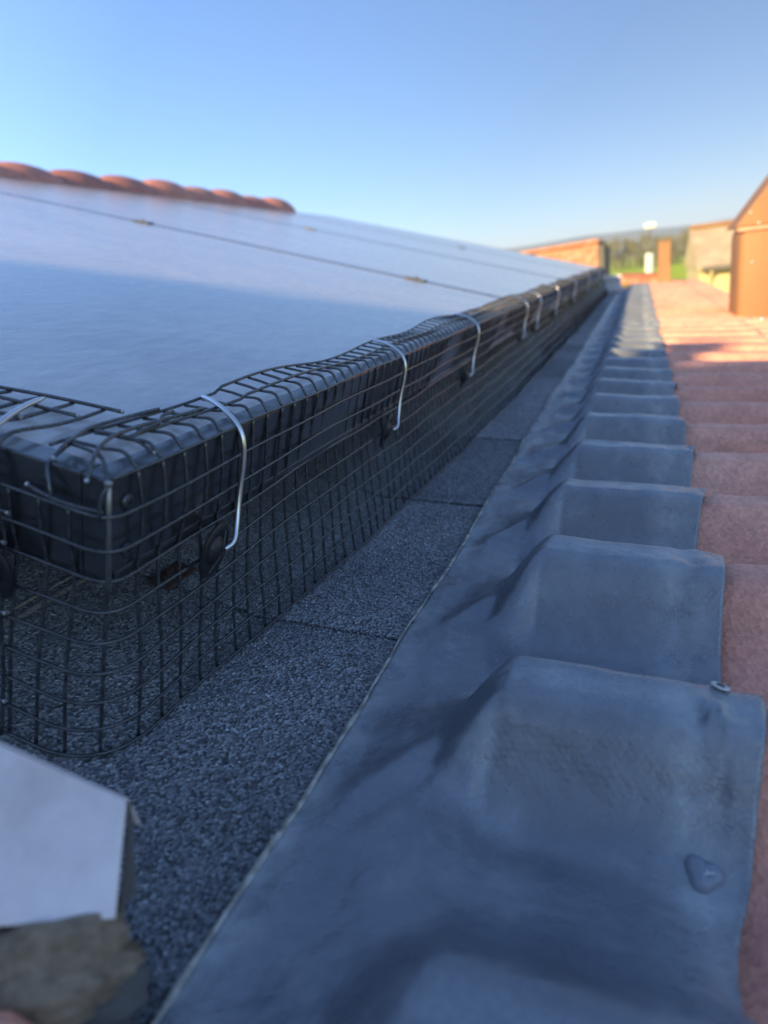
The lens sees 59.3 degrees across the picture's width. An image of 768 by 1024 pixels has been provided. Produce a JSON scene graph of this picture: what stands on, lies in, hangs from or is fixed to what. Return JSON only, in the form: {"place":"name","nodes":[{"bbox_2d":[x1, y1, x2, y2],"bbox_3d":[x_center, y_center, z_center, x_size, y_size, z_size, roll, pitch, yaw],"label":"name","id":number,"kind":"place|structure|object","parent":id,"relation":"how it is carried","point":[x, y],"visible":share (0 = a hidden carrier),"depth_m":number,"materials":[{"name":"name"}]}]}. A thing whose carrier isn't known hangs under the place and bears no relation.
{"place":"outdoors","nodes":[
{"label":"outdoors","id":0,"kind":"place"},
{"bbox_2d":[0,0,767,248],"label":"sky","id":1,"kind":"structure","parent":0,"point":[501,124],"materials":[{"name":"blue"}]},
{"bbox_2d":[520,239,609,275],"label":"terracotta house","id":2,"kind":"structure","parent":0,"point":[594,252],"depth_m":8.30,"materials":[{"name":"orange brick"}]},
{"bbox_2d":[504,218,734,258],"bbox_3d":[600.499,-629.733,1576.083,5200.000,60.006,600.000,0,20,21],"label":"distant hills","id":3,"kind":"structure","parent":0,"point":[637,233],"depth_m":1476.56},
{"bbox_2d":[610,250,686,284],"bbox_3d":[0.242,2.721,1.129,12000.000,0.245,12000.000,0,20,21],"label":"grass field","id":4,"kind":"structure","parent":0,"point":[678,270],"depth_m":127.35,"materials":[{"name":"green plant"}]},
{"bbox_2d":[0,161,767,1023],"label":"house","id":5,"kind":"structure","parent":4,"relation":"on","point":[210,777],"depth_m":0.33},
{"bbox_2d":[0,1010,31,1023],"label":"broken tile","id":6,"kind":"object","parent":5,"relation":"on","point":[9,1017],"visible":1,"depth_m":0.14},
{"bbox_2d":[0,741,139,926],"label":"white bracket","id":7,"kind":"object","parent":5,"relation":"on","point":[61,836],"visible":1,"depth_m":0.16,"materials":[{"name":"metal"}]},
{"bbox_2d":[0,896,150,1023],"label":"mortar lump","id":8,"kind":"object","parent":5,"relation":"on","point":[89,968],"visible":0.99,"depth_m":0.15,"materials":[{"name":"grey concrete"}]},
{"bbox_2d":[148,561,196,589],"bbox_3d":[-0.117,0.033,0.372,0.014,0.010,0.026,0,20,21],"label":"roof bracket","id":9,"kind":"object","parent":5,"relation":"on","point":[168,571],"visible":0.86,"depth_m":0.37,"materials":[{"name":"black metal"}]},
{"bbox_2d":[0,267,608,757],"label":"wire guard","id":10,"kind":"object","parent":5,"relation":"on","point":[592,299],"visible":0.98,"depth_m":0.32,"materials":[{"name":"black metal"}]},
{"bbox_2d":[0,397,45,598],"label":"clip","id":11,"kind":"object","parent":10,"relation":"attached to","point":[7,583],"visible":1,"depth_m":0.23,"materials":[{"name":"silver metal"}]},
{"bbox_2d":[198,395,246,578],"bbox_3d":[-0.065,-0.011,0.279,0.023,0.070,0.048,-5,19,5],"label":"clip","id":12,"kind":"object","parent":10,"relation":"attached to","point":[216,546],"visible":1,"depth_m":0.27,"materials":[{"name":"silver metal"}]},
{"bbox_2d":[373,339,406,447],"bbox_3d":[0.006,-0.082,0.465,0.023,0.070,0.047,-5,19,6],"label":"clip","id":13,"kind":"object","parent":10,"relation":"attached to","point":[387,430],"visible":1,"depth_m":0.46,"materials":[{"name":"silver metal"}]},
{"bbox_2d":[455,313,479,387],"bbox_3d":[0.084,-0.161,0.669,0.024,0.070,0.047,-4,19,7],"label":"clip","id":14,"kind":"object","parent":10,"relation":"attached to","point":[465,376],"visible":1,"depth_m":0.67,"materials":[{"name":"silver metal"}]},
{"bbox_2d":[511,295,528,346],"bbox_3d":[0.196,-0.274,0.967,0.023,0.070,0.048,-6,19,3],"label":"clip","id":15,"kind":"object","parent":10,"relation":"attached to","point":[520,338],"visible":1,"depth_m":0.96,"materials":[{"name":"silver metal"}]},
{"bbox_2d":[525,291,541,333],"bbox_3d":[0.244,-0.321,1.089,0.023,0.070,0.048,-5,19,5],"label":"clip","id":16,"kind":"object","parent":10,"relation":"attached to","point":[534,328],"visible":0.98,"depth_m":1.09,"materials":[{"name":"silver metal"}]},
{"bbox_2d":[545,284,559,317],"bbox_3d":[0.336,-0.414,1.332,0.023,0.070,0.048,-6,19,4],"label":"clip","id":17,"kind":"object","parent":10,"relation":"attached to","point":[553,314],"visible":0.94,"depth_m":1.33,"materials":[{"name":"silver metal"}]},
{"bbox_2d":[566,278,576,303],"bbox_3d":[0.469,-0.549,1.684,0.023,0.070,0.048,-6,19,3],"label":"clip","id":18,"kind":"object","parent":10,"relation":"attached to","point":[572,300],"visible":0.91,"depth_m":1.68,"materials":[{"name":"silver"}]},
{"bbox_2d":[151,283,765,1023],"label":"roof flashing","id":19,"kind":"object","parent":5,"relation":"on","point":[535,781],"visible":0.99,"depth_m":0.22,"materials":[{"name":"grey metal"}]},
{"bbox_2d":[684,854,724,893],"bbox_3d":[0.096,0.109,0.202,0.012,0.008,0.011,0,20,21],"label":"sealed screw","id":20,"kind":"object","parent":19,"relation":"attached to","point":[706,877],"visible":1,"depth_m":0.20,"materials":[{"name":"grey plastic"}]},
{"bbox_2d":[710,681,730,691],"bbox_3d":[0.116,0.060,0.232,0.006,0.003,0.006,0,20,21],"label":"roofing screw","id":21,"kind":"object","parent":19,"relation":"on","point":[720,686],"visible":1,"depth_m":0.23,"materials":[{"name":"grey metal"}]},
{"bbox_2d":[604,274,621,291],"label":"white end block","id":22,"kind":"structure","parent":5,"relation":"on","point":[612,283],"depth_m":3.25,"materials":[{"name":"metal"}]},
{"bbox_2d":[621,273,657,287],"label":"end kerb","id":23,"kind":"structure","parent":5,"relation":"on","point":[630,278],"depth_m":3.69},
{"bbox_2d":[658,239,671,282],"bbox_3d":[1.474,-1.290,3.548,0.093,0.260,0.083,0,20,21],"label":"chimney","id":24,"kind":"object","parent":5,"relation":"on","point":[664,256],"visible":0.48,"depth_m":3.52,"materials":[{"name":"paint"}]},
{"bbox_2d":[726,175,767,317],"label":"chimney","id":25,"kind":"object","parent":5,"relation":"on","point":[748,291],"visible":0.75,"depth_m":1.57,"materials":[{"name":"paint"}]},
{"bbox_2d":[606,238,617,268],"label":"tree","id":26,"kind":"object","parent":4,"relation":"on","point":[608,244],"visible":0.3,"depth_m":154.23,"materials":[{"name":"green plant"}]},
{"bbox_2d":[607,235,627,270],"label":"tree","id":27,"kind":"object","parent":4,"relation":"on","point":[615,254],"visible":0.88,"depth_m":151.84,"materials":[{"name":"green plant"}]},
{"bbox_2d":[616,236,631,268],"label":"tree","id":28,"kind":"object","parent":4,"relation":"on","point":[624,243],"visible":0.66,"depth_m":155.86,"materials":[{"name":"green plant"}]},
{"bbox_2d":[619,235,640,268],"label":"tree","id":29,"kind":"object","parent":4,"relation":"on","point":[629,255],"visible":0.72,"depth_m":155.35,"materials":[{"name":"green plant"}]},
{"bbox_2d":[627,240,644,267],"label":"tree","id":30,"kind":"object","parent":4,"relation":"on","point":[634,248],"visible":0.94,"depth_m":152.02,"materials":[{"name":"green plant"}]},
{"bbox_2d":[634,233,647,266],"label":"tree","id":31,"kind":"object","parent":4,"relation":"on","point":[642,261],"visible":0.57,"depth_m":153.90,"materials":[{"name":"green plant"}]},
{"bbox_2d":[640,233,658,260],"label":"tree","id":32,"kind":"object","parent":4,"relation":"on","point":[652,243],"visible":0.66,"depth_m":147.42,"materials":[{"name":"green plant"}]},
{"bbox_2d":[645,222,655,272],"bbox_3d":[10.516,-9.274,26.719,0.410,4.030,0.378,0,20,21],"label":"light mast","id":33,"kind":"object","parent":4,"relation":"on","point":[649,262],"visible":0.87,"depth_m":26.38,"materials":[{"name":"metal"}]},
{"bbox_2d":[647,232,664,265],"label":"tree","id":34,"kind":"object","parent":4,"relation":"on","point":[656,253],"visible":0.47,"depth_m":147.52,"materials":[{"name":"green plant"}]},
{"bbox_2d":[654,232,672,259],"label":"tree","id":35,"kind":"object","parent":4,"relation":"on","point":[665,236],"visible":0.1,"depth_m":149.93,"materials":[{"name":"green plant"}]},
{"bbox_2d":[664,233,683,263],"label":"tree","id":36,"kind":"object","parent":4,"relation":"on","point":[673,244],"visible":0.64,"depth_m":146.81,"materials":[{"name":"green plant"}]},
{"bbox_2d":[672,233,684,262],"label":"tree","id":37,"kind":"object","parent":4,"relation":"on","point":[679,250],"visible":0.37,"depth_m":150.05,"materials":[{"name":"green plant"}]},
{"bbox_2d":[673,225,689,262],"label":"tree","id":38,"kind":"object","parent":4,"relation":"on","point":[685,237],"visible":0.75,"depth_m":146.11,"materials":[{"name":"green plant"}]},
{"bbox_2d":[684,220,736,291],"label":"cream house","id":39,"kind":"structure","parent":0,"point":[708,256],"depth_m":19.81,"materials":[{"name":"paint"}]},
{"bbox_3d":[0.157,-0.596,1.745,0.043,0.043,3.340,0,20,21],"label":"mounting rail","id":40,"kind":"object","parent":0,"visible":0},
{"bbox_2d":[0,192,525,589],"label":"solar panel","id":41,"kind":"object","parent":40,"relation":"on","point":[128,316],"visible":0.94,"depth_m":0.40,"materials":[{"name":"blue glass"}]},
{"bbox_2d":[0,385,124,735],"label":"wire sheet","id":42,"kind":"object","parent":41,"relation":"attached to","point":[19,417],"visible":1,"depth_m":0.25,"materials":[{"name":"black metal"}]},
{"bbox_2d":[132,219,153,223],"bbox_3d":[-0.406,-0.490,1.137,0.031,0.011,0.018,0,20,21],"label":"clamp","id":43,"kind":"object","parent":41,"relation":"attached to","point":[142,220],"visible":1,"depth_m":1.13,"materials":[{"name":"grey metal"}]},
{"bbox_2d":[405,276,427,280],"bbox_3d":[0.049,-0.352,1.017,0.031,0.011,0.018,0,20,21],"label":"clamp","id":44,"kind":"object","parent":41,"relation":"attached to","point":[417,278],"visible":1,"depth_m":1.01,"materials":[{"name":"grey metal"}]},
{"bbox_2d":[0,177,570,327],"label":"solar panel","id":45,"kind":"object","parent":40,"relation":"on","point":[483,278],"visible":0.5,"depth_m":1.38,"materials":[{"name":"blue glass"}]},
{"bbox_2d":[122,191,590,293],"bbox_3d":[-0.029,-0.902,2.251,1.350,0.445,0.809,0,20,21],"label":"solar panel","id":46,"kind":"object","parent":40,"relation":"attached to","point":[439,248],"visible":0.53,"depth_m":2.16,"materials":[{"name":"blue glass"}]},
{"bbox_2d":[256,207,602,282],"bbox_3d":[0.243,-1.175,2.965,1.350,0.445,0.805,0,20,21],"label":"solar panel","id":47,"kind":"object","parent":40,"relation":"on","point":[524,256],"visible":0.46,"depth_m":2.91,"materials":[{"name":"blue glass"}]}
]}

